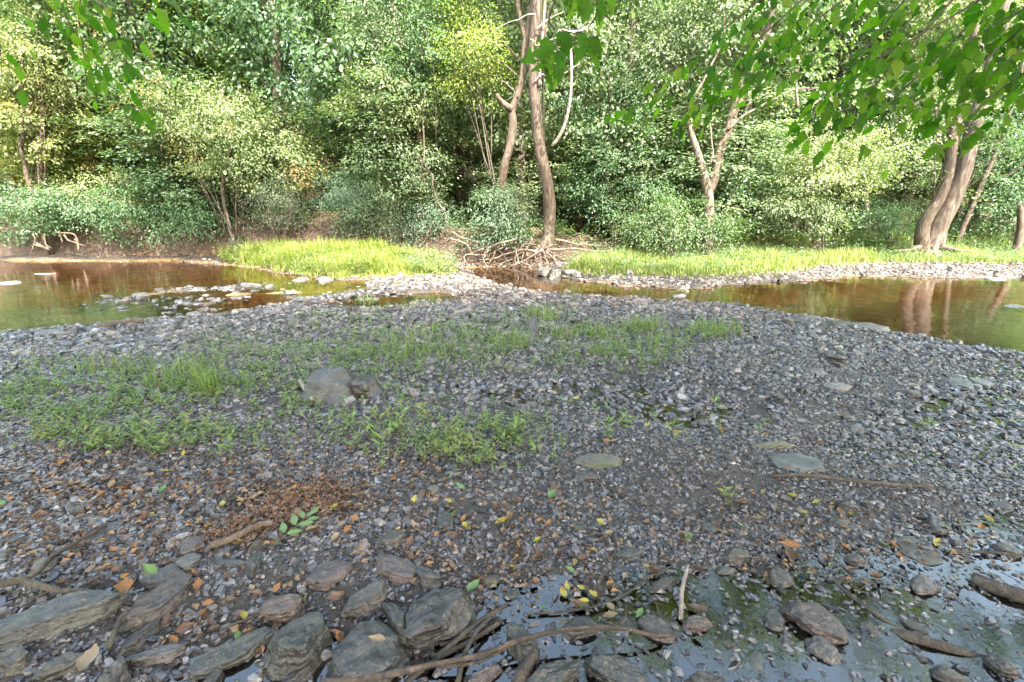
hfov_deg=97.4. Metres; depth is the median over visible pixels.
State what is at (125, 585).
fallen leaf
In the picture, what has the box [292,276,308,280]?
rock
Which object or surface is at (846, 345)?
rock
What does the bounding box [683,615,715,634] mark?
rock
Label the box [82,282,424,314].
shallow stones
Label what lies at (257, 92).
wood tree
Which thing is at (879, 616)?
stick
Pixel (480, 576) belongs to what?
fallen leaf
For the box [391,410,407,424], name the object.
weed plant
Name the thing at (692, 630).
stick
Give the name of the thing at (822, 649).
rock
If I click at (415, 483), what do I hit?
rock
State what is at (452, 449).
weed plant
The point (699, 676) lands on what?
rock
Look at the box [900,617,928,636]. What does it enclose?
rock
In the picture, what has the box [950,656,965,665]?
rock
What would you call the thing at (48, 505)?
rock
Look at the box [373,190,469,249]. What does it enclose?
bush
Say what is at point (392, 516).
rock
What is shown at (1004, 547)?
rock
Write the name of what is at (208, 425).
weed plant
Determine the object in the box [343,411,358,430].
weed plant
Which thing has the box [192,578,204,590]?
fallen leaf
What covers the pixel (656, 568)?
fallen leaf
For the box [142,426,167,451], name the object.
weed plant
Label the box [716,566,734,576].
rock
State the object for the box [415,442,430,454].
weed plant
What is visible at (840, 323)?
rock
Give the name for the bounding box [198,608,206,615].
fallen leaf
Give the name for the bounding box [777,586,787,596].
rock
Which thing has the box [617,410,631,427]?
weed plant
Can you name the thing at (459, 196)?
wood tree
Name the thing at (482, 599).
rock
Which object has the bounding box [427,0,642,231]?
wood tree
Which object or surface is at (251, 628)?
fallen leaf
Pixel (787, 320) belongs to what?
rock
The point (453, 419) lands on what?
weed plant
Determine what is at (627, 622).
rock
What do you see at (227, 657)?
rock
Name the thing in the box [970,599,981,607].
rock
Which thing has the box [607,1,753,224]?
wood tree
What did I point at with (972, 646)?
rock
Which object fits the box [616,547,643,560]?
rock
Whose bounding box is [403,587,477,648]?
rock
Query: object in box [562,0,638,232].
sapling
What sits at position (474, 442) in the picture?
weed plant
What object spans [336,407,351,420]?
weed plant
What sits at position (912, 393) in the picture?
rock
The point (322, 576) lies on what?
rock
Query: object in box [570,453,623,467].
rock
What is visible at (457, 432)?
weed plant
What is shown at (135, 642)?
rock
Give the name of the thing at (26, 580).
stick
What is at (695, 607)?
fallen leaf
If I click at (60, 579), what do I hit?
fallen leaf
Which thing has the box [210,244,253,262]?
hollow weeds
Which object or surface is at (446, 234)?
bank litter
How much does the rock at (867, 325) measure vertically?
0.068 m
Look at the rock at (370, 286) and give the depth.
9.15 m
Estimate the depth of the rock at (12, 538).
2.04 m
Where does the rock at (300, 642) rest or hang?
on the ground at (90, 249)
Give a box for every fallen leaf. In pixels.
[27,511,38,519]
[38,510,48,515]
[56,577,66,584]
[75,643,98,670]
[84,564,94,572]
[91,580,100,584]
[96,490,104,496]
[107,479,115,488]
[108,546,116,550]
[115,577,134,593]
[122,489,132,493]
[133,515,143,522]
[142,563,156,573]
[158,485,166,492]
[161,613,170,626]
[168,635,178,642]
[175,621,193,632]
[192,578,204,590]
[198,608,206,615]
[202,598,213,605]
[230,624,238,631]
[234,609,244,616]
[234,630,240,638]
[240,611,247,618]
[241,624,253,634]
[248,584,254,589]
[265,487,272,493]
[272,582,280,592]
[306,525,318,529]
[313,528,320,532]
[325,591,342,600]
[329,532,339,542]
[336,629,342,641]
[338,520,345,526]
[343,524,350,532]
[350,515,358,519]
[361,603,368,612]
[369,633,385,641]
[405,536,413,550]
[410,495,416,502]
[411,520,419,530]
[418,489,424,497]
[450,560,456,570]
[456,482,464,489]
[462,521,470,528]
[467,579,479,590]
[472,573,485,579]
[495,517,507,523]
[508,572,518,577]
[512,497,521,501]
[529,576,539,584]
[535,548,541,556]
[547,489,556,497]
[551,483,556,490]
[560,587,566,598]
[565,566,575,572]
[565,582,569,589]
[570,598,579,607]
[575,601,588,608]
[578,554,587,558]
[579,598,588,602]
[589,590,596,596]
[597,518,604,524]
[603,610,616,617]
[606,602,614,609]
[636,608,643,617]
[647,565,660,571]
[685,532,692,538]
[688,604,701,611]
[693,565,706,569]
[696,604,707,611]
[712,520,718,526]
[736,498,748,503]
[750,514,761,519]
[778,540,800,547]
[785,547,794,560]
[869,571,882,577]
[889,540,899,548]
[900,556,907,563]
[933,538,940,545]
[977,523,984,528]
[984,514,993,521]
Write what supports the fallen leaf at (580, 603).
on the ground at (90, 249)
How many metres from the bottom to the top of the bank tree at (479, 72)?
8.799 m
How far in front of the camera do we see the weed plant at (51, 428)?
2.95 m
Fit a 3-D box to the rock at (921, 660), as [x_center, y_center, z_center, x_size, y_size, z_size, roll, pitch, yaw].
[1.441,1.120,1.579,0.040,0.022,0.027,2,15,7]
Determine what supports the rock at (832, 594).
on the ground at (90, 249)
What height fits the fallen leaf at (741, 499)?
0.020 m
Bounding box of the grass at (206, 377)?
[44,287,750,393]
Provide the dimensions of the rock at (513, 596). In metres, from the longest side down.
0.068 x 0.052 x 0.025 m
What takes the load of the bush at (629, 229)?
on the ground at (90, 249)
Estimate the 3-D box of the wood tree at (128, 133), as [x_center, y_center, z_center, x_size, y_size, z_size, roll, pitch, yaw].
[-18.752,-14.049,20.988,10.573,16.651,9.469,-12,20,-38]
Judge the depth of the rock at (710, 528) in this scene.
2.17 m
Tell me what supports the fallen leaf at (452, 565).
on the ground at (90, 249)
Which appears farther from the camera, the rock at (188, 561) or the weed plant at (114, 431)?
the weed plant at (114, 431)
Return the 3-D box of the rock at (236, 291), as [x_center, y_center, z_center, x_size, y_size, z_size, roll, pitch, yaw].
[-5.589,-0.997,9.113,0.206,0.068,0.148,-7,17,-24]
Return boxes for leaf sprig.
[274,506,319,544]
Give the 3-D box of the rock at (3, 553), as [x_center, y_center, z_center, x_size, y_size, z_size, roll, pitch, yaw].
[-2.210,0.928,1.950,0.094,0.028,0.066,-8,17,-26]
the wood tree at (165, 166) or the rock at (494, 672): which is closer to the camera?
the rock at (494, 672)
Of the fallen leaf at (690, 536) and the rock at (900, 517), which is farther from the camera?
the rock at (900, 517)
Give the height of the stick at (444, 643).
0.024 m
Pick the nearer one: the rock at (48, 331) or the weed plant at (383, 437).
the weed plant at (383, 437)
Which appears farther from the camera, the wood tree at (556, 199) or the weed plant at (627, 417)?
the wood tree at (556, 199)
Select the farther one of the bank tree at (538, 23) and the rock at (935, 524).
the bank tree at (538, 23)
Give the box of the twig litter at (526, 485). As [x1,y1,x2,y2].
[0,329,1023,681]
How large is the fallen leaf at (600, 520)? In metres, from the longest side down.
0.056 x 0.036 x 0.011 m
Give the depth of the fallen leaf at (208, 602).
1.76 m
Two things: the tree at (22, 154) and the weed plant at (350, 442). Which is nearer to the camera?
the weed plant at (350, 442)
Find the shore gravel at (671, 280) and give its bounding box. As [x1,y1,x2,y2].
[170,256,1023,318]
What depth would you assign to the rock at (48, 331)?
5.71 m
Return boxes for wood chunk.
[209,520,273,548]
[511,650,538,681]
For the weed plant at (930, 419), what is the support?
on the ground at (90, 249)
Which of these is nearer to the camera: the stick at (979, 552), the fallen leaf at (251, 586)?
the fallen leaf at (251, 586)
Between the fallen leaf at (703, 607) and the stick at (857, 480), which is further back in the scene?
the stick at (857, 480)
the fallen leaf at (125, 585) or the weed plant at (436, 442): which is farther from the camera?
the weed plant at (436, 442)
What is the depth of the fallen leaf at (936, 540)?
2.13 m
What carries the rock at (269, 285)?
on the ground at (90, 249)
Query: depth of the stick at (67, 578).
1.80 m
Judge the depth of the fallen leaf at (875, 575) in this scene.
1.93 m
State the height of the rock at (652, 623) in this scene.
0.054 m
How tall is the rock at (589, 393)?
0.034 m
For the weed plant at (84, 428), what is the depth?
2.83 m
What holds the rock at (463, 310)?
on the ground at (90, 249)
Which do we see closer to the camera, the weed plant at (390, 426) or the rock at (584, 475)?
the rock at (584, 475)
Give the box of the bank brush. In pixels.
[189,207,841,267]
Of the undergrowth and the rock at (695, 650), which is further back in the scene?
the undergrowth
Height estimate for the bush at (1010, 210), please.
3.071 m
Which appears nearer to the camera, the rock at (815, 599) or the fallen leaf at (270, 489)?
the rock at (815, 599)
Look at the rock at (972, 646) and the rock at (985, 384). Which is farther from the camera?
the rock at (985, 384)
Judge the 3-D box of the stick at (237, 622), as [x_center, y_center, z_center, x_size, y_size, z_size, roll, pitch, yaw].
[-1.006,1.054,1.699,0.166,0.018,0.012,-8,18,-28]
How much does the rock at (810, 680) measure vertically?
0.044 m
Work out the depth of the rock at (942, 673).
1.50 m
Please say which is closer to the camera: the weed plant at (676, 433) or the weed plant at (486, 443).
the weed plant at (486, 443)
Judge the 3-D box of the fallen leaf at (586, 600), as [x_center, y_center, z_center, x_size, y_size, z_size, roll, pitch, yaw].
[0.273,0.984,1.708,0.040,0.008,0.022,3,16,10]
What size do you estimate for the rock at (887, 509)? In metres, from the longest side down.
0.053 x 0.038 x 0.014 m
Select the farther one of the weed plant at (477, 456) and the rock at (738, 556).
the weed plant at (477, 456)
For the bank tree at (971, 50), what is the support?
on the ground at (90, 249)
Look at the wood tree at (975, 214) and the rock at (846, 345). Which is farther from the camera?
the wood tree at (975, 214)
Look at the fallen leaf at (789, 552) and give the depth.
2.05 m
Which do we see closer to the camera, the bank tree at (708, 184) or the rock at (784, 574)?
the rock at (784, 574)
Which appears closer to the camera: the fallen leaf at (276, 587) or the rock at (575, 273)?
the fallen leaf at (276, 587)
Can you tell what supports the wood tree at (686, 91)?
on the ground at (90, 249)
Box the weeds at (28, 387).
[0,297,771,477]
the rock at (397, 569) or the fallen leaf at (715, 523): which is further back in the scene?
the fallen leaf at (715, 523)
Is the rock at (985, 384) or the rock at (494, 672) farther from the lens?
the rock at (985, 384)
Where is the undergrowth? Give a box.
[0,196,1023,252]
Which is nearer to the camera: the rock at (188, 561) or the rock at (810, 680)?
the rock at (810, 680)
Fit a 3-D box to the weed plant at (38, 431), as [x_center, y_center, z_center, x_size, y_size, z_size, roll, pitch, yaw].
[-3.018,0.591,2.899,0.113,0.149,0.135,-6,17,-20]
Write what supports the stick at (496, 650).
on the puddle water
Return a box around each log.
[96,318,143,327]
[891,628,987,660]
[970,572,1023,604]
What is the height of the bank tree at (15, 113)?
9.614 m
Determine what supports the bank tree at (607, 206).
on the ground at (90, 249)
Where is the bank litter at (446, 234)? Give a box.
[97,211,885,267]
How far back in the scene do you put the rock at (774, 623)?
1.70 m
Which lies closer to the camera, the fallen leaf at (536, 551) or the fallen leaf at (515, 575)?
the fallen leaf at (515, 575)
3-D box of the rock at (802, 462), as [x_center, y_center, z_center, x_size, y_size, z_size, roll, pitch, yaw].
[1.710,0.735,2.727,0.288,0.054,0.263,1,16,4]
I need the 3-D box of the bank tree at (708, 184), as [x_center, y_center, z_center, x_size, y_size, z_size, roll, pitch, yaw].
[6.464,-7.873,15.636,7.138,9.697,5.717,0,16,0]
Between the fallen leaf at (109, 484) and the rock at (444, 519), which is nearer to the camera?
the rock at (444, 519)
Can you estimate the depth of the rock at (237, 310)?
7.03 m
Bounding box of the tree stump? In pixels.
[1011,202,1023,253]
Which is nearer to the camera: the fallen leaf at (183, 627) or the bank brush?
the fallen leaf at (183, 627)
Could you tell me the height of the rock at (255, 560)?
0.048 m
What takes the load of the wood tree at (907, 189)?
on the ground at (90, 249)
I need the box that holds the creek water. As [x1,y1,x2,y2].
[0,260,1023,366]
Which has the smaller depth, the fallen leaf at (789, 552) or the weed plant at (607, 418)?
the fallen leaf at (789, 552)
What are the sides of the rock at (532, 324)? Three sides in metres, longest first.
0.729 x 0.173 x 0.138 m
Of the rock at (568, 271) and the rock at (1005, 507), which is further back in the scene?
the rock at (568, 271)
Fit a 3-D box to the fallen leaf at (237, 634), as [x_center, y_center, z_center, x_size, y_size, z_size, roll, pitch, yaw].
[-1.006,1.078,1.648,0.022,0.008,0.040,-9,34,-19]
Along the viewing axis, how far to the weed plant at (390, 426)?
2.92 m
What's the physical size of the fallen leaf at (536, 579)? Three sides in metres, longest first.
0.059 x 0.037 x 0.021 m
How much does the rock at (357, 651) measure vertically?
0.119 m
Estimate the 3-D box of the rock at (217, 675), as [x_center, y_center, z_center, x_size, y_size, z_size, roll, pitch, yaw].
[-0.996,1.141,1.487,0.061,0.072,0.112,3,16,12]
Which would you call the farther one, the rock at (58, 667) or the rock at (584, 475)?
the rock at (584, 475)
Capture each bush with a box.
[0,159,163,221]
[0,173,179,254]
[79,170,269,250]
[231,168,317,243]
[302,165,412,242]
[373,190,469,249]
[444,174,557,258]
[583,206,691,250]
[614,182,764,257]
[688,106,835,241]
[716,115,966,252]
[824,196,927,249]
[947,167,1023,245]
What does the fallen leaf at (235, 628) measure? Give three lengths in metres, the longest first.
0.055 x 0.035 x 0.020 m
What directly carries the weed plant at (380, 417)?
on the ground at (90, 249)
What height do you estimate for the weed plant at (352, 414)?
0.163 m
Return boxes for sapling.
[150,1,248,213]
[178,0,213,216]
[258,0,274,205]
[340,3,365,204]
[379,4,468,233]
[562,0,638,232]
[566,13,584,234]
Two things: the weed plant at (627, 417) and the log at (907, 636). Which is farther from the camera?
the weed plant at (627, 417)
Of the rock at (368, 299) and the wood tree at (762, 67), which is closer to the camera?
the rock at (368, 299)
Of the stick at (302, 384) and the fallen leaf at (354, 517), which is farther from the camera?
the stick at (302, 384)
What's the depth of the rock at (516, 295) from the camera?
8.08 m
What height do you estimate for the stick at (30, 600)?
0.016 m
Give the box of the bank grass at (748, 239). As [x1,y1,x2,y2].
[631,228,1021,252]
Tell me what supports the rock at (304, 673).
on the ground at (90, 249)
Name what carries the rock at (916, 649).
on the ground at (90, 249)
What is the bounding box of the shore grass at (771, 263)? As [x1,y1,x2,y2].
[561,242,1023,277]
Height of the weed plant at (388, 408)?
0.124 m
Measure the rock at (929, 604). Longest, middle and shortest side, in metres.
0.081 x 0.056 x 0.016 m
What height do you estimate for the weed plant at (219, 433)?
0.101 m
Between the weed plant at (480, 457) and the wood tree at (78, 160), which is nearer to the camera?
the weed plant at (480, 457)
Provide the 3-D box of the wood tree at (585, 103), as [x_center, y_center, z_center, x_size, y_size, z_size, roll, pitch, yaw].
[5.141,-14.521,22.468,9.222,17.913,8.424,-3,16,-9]
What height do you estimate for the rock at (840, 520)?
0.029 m
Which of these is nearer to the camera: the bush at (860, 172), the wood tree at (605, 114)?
the bush at (860, 172)
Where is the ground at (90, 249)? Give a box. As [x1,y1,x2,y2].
[0,105,1023,681]
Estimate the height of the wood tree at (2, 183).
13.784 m
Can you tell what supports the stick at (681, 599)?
on the puddle water
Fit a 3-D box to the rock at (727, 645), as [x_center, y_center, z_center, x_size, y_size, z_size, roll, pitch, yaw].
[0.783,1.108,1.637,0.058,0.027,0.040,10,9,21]
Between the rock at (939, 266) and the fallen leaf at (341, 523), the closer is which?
the fallen leaf at (341, 523)
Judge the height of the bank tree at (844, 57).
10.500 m
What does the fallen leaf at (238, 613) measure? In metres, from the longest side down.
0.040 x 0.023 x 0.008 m
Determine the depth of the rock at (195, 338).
5.26 m
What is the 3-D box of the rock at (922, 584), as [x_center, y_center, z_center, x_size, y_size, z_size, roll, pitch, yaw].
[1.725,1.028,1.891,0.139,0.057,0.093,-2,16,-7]
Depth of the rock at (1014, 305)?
7.72 m
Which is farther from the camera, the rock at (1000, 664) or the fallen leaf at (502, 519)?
the fallen leaf at (502, 519)
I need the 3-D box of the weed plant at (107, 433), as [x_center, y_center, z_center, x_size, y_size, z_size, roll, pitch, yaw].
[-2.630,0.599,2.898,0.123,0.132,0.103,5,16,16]
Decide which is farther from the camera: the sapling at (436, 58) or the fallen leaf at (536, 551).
the sapling at (436, 58)
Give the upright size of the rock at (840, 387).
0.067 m
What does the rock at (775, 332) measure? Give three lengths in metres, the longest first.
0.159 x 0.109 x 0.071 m
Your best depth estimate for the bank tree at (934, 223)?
14.26 m
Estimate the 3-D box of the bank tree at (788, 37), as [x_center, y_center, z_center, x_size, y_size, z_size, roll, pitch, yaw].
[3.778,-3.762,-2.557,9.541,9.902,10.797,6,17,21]
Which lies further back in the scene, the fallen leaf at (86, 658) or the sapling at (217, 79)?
the sapling at (217, 79)
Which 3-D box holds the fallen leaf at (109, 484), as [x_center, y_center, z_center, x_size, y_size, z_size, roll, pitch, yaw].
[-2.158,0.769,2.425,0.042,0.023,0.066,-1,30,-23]
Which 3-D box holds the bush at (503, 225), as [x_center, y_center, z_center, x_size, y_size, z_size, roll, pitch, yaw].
[-0.419,-3.841,13.906,3.324,2.589,3.095,-9,18,-30]
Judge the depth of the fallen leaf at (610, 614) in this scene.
1.74 m
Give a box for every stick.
[0,524,106,593]
[19,574,104,607]
[55,571,79,584]
[104,610,128,650]
[220,613,258,631]
[297,379,313,400]
[319,612,677,681]
[404,620,500,681]
[433,603,507,657]
[439,617,500,646]
[455,618,488,681]
[527,565,672,614]
[547,464,667,519]
[674,611,695,633]
[678,563,689,619]
[772,473,934,487]
[826,573,898,628]
[943,549,1015,555]
[961,350,992,360]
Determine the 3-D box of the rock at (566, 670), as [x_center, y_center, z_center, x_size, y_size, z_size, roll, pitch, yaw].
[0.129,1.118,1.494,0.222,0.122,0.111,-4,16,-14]
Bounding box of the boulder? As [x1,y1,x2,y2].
[300,366,356,405]
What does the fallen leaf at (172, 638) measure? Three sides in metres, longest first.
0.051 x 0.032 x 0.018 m
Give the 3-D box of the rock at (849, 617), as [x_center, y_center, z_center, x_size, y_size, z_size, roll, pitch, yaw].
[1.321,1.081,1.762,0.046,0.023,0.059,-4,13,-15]
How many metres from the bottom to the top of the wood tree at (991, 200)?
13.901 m
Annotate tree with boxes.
[0,0,90,254]
[0,0,146,211]
[0,0,190,197]
[0,0,193,137]
[0,0,241,235]
[0,2,123,214]
[0,11,66,204]
[0,88,84,199]
[1,0,280,210]
[3,1,229,204]
[11,0,264,215]
[105,0,370,220]
[107,0,449,249]
[137,0,317,212]
[167,3,241,202]
[190,0,317,202]
[257,0,486,215]
[265,0,336,158]
[265,0,387,201]
[265,0,443,210]
[287,1,354,182]
[311,0,469,231]
[333,0,507,212]
[351,0,531,226]
[402,16,466,191]
[422,0,532,240]
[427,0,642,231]
[441,4,568,210]
[450,0,685,268]
[452,17,549,200]
[494,0,639,221]
[519,0,615,91]
[539,1,679,224]
[542,0,720,237]
[542,45,701,245]
[564,43,643,204]
[602,0,819,256]
[603,0,939,157]
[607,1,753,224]
[621,0,906,241]
[623,0,744,220]
[696,0,884,230]
[716,3,808,219]
[723,0,942,234]
[755,0,959,235]
[771,0,989,233]
[812,0,1023,179]
[829,14,967,217]
[830,0,1023,234]
[847,0,1023,115]
[870,1,1022,234]
[888,0,1023,256]
[903,14,1022,225]
[920,1,1023,236]
[941,18,1023,246]
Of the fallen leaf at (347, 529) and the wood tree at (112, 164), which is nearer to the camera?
the fallen leaf at (347, 529)
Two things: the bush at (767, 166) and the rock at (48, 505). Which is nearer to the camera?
the rock at (48, 505)
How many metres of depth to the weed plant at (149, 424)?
2.94 m
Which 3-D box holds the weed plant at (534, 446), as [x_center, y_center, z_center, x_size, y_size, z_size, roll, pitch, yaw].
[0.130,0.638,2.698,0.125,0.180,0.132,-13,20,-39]
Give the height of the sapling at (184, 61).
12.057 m
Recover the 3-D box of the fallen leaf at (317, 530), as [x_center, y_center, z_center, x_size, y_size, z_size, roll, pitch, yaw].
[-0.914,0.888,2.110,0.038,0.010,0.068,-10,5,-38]
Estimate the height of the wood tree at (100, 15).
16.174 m
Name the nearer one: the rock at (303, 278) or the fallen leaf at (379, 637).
the fallen leaf at (379, 637)
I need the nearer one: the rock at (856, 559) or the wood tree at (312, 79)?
the rock at (856, 559)
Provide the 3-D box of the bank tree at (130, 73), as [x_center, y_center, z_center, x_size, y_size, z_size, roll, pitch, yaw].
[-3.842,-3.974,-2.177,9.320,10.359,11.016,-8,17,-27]
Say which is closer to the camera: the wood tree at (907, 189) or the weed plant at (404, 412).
the weed plant at (404, 412)
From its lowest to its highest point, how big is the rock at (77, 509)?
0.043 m
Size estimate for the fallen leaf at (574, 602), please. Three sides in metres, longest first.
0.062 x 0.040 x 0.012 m
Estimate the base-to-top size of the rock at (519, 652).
0.090 m
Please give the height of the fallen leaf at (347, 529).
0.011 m
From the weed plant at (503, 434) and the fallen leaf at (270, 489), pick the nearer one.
the fallen leaf at (270, 489)
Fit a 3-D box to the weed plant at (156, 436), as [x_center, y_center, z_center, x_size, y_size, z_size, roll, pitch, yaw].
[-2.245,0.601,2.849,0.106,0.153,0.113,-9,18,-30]
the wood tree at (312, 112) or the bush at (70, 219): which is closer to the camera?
the bush at (70, 219)
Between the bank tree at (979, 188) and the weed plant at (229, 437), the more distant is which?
the bank tree at (979, 188)
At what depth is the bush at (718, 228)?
14.09 m
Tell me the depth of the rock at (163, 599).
1.71 m
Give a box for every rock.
[0,281,21,283]
[0,532,22,542]
[0,548,16,557]
[0,589,133,649]
[0,644,31,675]
[12,472,33,481]
[17,336,33,340]
[30,556,57,573]
[31,651,83,681]
[34,328,64,334]
[42,503,52,508]
[68,504,84,514]
[83,519,125,545]
[97,655,130,681]
[113,616,160,660]
[118,573,194,632]
[125,642,185,667]
[131,292,150,296]
[136,296,147,300]
[140,563,183,590]
[153,287,167,291]
[173,552,201,570]
[178,534,206,556]
[186,311,201,317]
[187,626,276,681]
[192,336,207,340]
[199,307,208,310]
[203,668,224,681]
[205,490,217,496]
[206,557,245,566]
[210,481,237,487]
[230,290,241,293]
[231,308,251,312]
[234,348,250,353]
[241,283,261,286]
[246,549,263,576]
[248,539,263,551]
[255,451,267,458]
[257,593,305,622]
[260,612,332,681]
[265,284,274,287]
[282,290,296,294]
[282,647,332,681]
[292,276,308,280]
[293,296,307,304]
[306,559,352,590]
[316,276,332,281]
[320,299,338,302]
[324,620,409,681]
[341,578,387,618]
[347,375,381,397]
[348,304,351,314]
[355,298,378,300]
[365,283,375,290]
[374,553,416,583]
[376,529,406,547]
[381,599,406,644]
[386,306,400,312]
[389,512,396,520]
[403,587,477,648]
[404,315,417,322]
[406,479,425,485]
[414,321,430,326]
[414,565,440,589]
[426,485,440,492]
[436,511,453,533]
[454,308,472,313]
[468,663,504,681]
[474,497,483,504]
[477,594,484,602]
[481,575,498,585]
[502,590,518,601]
[506,622,539,671]
[509,293,519,298]
[525,658,580,681]
[527,313,536,340]
[537,267,550,275]
[549,269,561,279]
[549,621,556,640]
[558,616,598,645]
[562,269,575,273]
[570,271,581,276]
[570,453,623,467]
[573,524,585,530]
[574,471,597,479]
[583,392,598,398]
[583,653,649,681]
[615,616,636,632]
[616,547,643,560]
[626,269,633,276]
[632,298,647,303]
[638,614,676,648]
[646,576,676,594]
[658,399,671,406]
[672,294,685,297]
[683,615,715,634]
[684,671,725,681]
[691,645,698,652]
[700,522,716,537]
[707,351,720,356]
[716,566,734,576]
[718,640,735,652]
[721,548,749,565]
[722,455,735,461]
[722,631,733,638]
[729,507,736,512]
[732,532,740,539]
[745,648,764,674]
[751,440,792,448]
[761,609,785,634]
[766,566,794,588]
[768,453,824,472]
[770,330,780,335]
[775,601,850,648]
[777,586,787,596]
[781,317,793,323]
[782,598,789,604]
[799,315,821,319]
[801,679,816,681]
[803,367,827,375]
[804,635,842,669]
[810,595,820,603]
[823,382,851,391]
[824,587,837,599]
[825,353,845,360]
[828,321,852,327]
[828,516,850,526]
[831,361,842,365]
[835,501,857,511]
[839,412,850,418]
[840,343,853,348]
[840,610,858,624]
[842,553,865,567]
[843,567,857,577]
[854,382,864,389]
[857,621,880,640]
[858,322,890,330]
[860,608,869,615]
[881,609,892,617]
[883,507,891,511]
[895,514,904,522]
[896,536,944,566]
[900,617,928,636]
[906,389,920,397]
[908,573,942,595]
[911,645,920,653]
[915,656,928,664]
[920,601,944,616]
[924,516,948,535]
[928,264,945,268]
[928,649,938,655]
[928,665,965,681]
[946,266,954,270]
[946,377,973,388]
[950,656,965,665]
[967,641,981,651]
[968,377,992,389]
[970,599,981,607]
[980,655,1019,681]
[985,277,1005,279]
[988,542,1023,558]
[989,501,1013,512]
[1004,304,1022,307]
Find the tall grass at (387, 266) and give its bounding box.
[231,234,460,278]
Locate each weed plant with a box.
[28,425,59,439]
[33,419,54,439]
[39,421,66,435]
[52,412,70,429]
[77,423,101,447]
[80,426,103,452]
[93,425,113,440]
[94,422,120,435]
[122,423,143,449]
[132,431,148,448]
[139,415,160,439]
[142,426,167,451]
[146,426,165,438]
[149,433,171,450]
[177,410,198,426]
[200,414,219,430]
[214,428,239,449]
[217,428,228,439]
[324,414,336,430]
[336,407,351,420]
[342,408,363,423]
[342,430,362,445]
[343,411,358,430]
[358,420,376,436]
[364,405,376,425]
[370,428,391,455]
[373,406,387,424]
[381,421,397,440]
[383,406,392,422]
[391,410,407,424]
[392,414,403,431]
[394,400,412,419]
[415,401,429,417]
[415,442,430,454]
[422,425,437,436]
[431,438,442,451]
[431,440,441,456]
[439,441,450,458]
[441,421,452,438]
[442,417,455,437]
[445,436,459,452]
[445,444,455,455]
[451,425,465,439]
[451,427,470,448]
[453,411,465,424]
[457,452,466,462]
[464,431,479,448]
[472,451,484,463]
[473,450,484,464]
[476,436,498,455]
[483,443,497,461]
[496,428,511,443]
[510,416,525,431]
[524,435,544,455]
[597,414,616,432]
[600,425,613,438]
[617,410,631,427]
[624,408,636,423]
[664,419,686,437]
[709,389,725,408]
[717,486,737,504]
[919,416,938,427]
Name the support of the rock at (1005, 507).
on the ground at (90, 249)
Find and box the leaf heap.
[201,474,356,545]
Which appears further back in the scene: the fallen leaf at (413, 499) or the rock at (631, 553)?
the fallen leaf at (413, 499)
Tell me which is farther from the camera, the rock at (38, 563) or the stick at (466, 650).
the rock at (38, 563)
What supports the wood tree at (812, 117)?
on the ground at (90, 249)
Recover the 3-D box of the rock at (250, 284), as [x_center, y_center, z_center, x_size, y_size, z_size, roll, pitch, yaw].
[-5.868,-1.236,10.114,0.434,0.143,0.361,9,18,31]
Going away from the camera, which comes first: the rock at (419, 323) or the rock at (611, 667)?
the rock at (611, 667)
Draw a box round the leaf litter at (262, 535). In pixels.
[0,379,995,653]
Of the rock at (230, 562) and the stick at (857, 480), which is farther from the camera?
the stick at (857, 480)
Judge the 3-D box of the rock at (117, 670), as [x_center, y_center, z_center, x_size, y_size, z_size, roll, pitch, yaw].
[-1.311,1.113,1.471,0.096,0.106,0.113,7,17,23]
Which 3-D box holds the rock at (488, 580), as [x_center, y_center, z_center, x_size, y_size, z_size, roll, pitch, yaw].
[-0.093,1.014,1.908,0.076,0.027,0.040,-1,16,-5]
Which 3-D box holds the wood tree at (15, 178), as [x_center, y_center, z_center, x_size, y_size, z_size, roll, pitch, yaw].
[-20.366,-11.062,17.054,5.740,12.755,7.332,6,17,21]
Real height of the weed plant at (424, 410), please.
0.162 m
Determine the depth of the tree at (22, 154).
15.05 m
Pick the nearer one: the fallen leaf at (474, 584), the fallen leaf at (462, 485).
the fallen leaf at (474, 584)
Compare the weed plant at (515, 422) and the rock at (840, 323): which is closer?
the weed plant at (515, 422)
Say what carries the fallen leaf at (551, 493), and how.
on the ground at (90, 249)
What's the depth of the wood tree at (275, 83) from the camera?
16.14 m
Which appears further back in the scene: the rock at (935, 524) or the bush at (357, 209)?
the bush at (357, 209)

